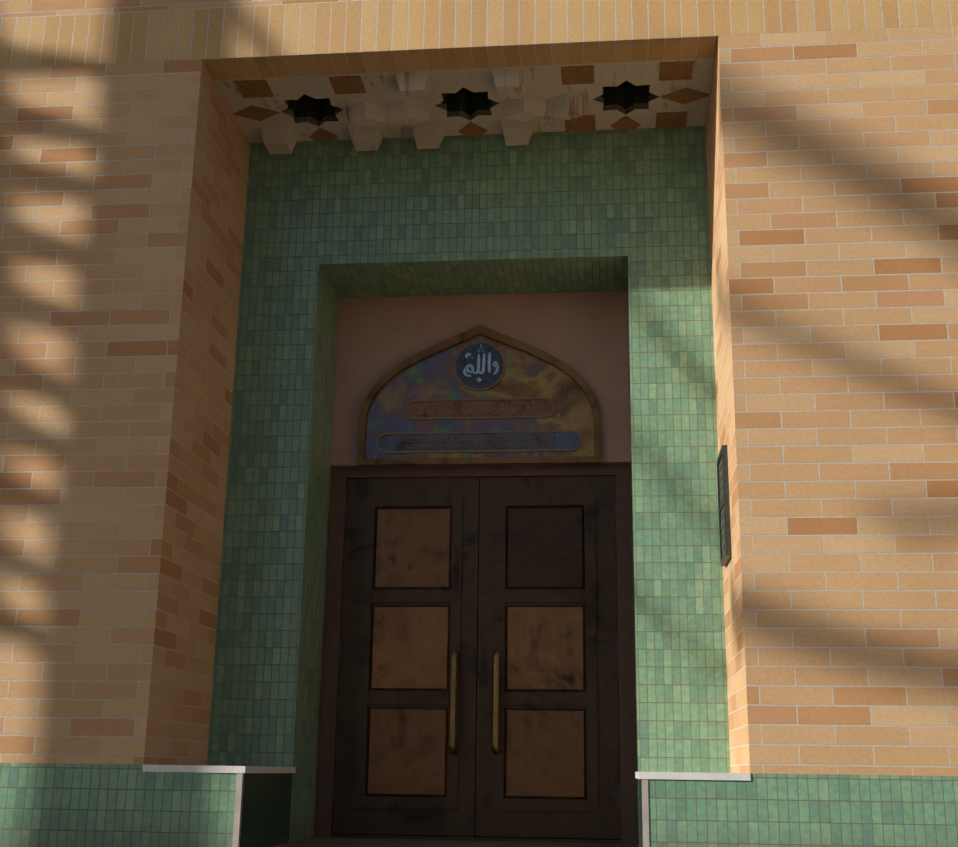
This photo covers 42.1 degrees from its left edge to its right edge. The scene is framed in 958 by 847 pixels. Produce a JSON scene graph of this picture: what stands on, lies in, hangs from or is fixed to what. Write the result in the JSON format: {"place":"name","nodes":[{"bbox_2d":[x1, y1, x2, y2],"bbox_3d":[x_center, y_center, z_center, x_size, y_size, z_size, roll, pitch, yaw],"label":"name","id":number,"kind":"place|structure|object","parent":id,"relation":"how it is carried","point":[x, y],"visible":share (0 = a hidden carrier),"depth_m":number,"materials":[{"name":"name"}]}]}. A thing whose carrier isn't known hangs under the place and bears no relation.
{"place":"outdoors","nodes":[
{"label":"outdoors","id":0,"kind":"place"},
{"bbox_2d":[272,837,637,846],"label":"porch floor","id":1,"kind":"structure","parent":0,"point":[338,842],"depth_m":6.37,"materials":[{"name":"grey"}]},
{"bbox_2d":[137,765,752,846],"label":"porch benches","id":2,"kind":"object","parent":1,"relation":"on","point":[209,806],"visible":1,"depth_m":5.42,"materials":[{"name":"green tile"}]},
{"label":"ground","id":3,"kind":"structure","parent":0,"visible":0},
{"bbox_2d":[0,0,957,846],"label":"wall","id":4,"kind":"structure","parent":3,"relation":"on","point":[216,326],"depth_m":6.19,"materials":[{"name":"brick"}]},
{"bbox_2d":[214,58,714,154],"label":"porch soffit","id":5,"kind":"structure","parent":4,"relation":"attached to","point":[514,106],"depth_m":6.83,"materials":[{"name":"beige tile"}]},
{"bbox_2d":[315,464,636,843],"bbox_3d":[-0.008,1.253,7.003,1.740,2.075,0.090,-1,-16,6],"label":"double door","id":6,"kind":"structure","parent":4,"relation":"attached to","point":[414,551],"depth_m":6.97,"materials":[{"name":"brown wood"}]},
{"bbox_2d":[448,649,501,754],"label":"door handles","id":7,"kind":"object","parent":6,"relation":"attached to","point":[454,656],"depth_m":6.79,"materials":[{"name":"gold metal"}]},
{"bbox_2d":[357,324,600,465],"bbox_3d":[0.001,-0.174,7.293,1.406,0.850,0.040,-1,-16,6],"label":"arched plaque","id":8,"kind":"object","parent":4,"relation":"attached to","point":[398,395],"visible":0.96,"depth_m":7.27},
{"bbox_2d":[414,344,542,417],"bbox_3d":[-0.002,-0.252,7.312,0.756,0.450,0.014,-1,-16,6],"label":"arabic calligraphy","id":9,"kind":"object","parent":8,"relation":"attached to","point":[466,368],"visible":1,"depth_m":7.30},
{"bbox_2d":[403,435,555,449],"bbox_3d":[-0.002,0.115,7.214,0.889,0.085,0.008,-1,-16,6],"label":"english inscription","id":10,"kind":"object","parent":8,"relation":"attached to","point":[476,441],"visible":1,"depth_m":7.21,"materials":[{"name":"brown metal"}]},
{"bbox_2d":[716,445,731,565],"bbox_3d":[1.202,0.407,6.115,0.026,0.540,0.320,-1,-16,6],"label":"plaque","id":11,"kind":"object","parent":4,"relation":"attached to","point":[724,510],"depth_m":6.02,"materials":[{"name":"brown metal"}]}
]}

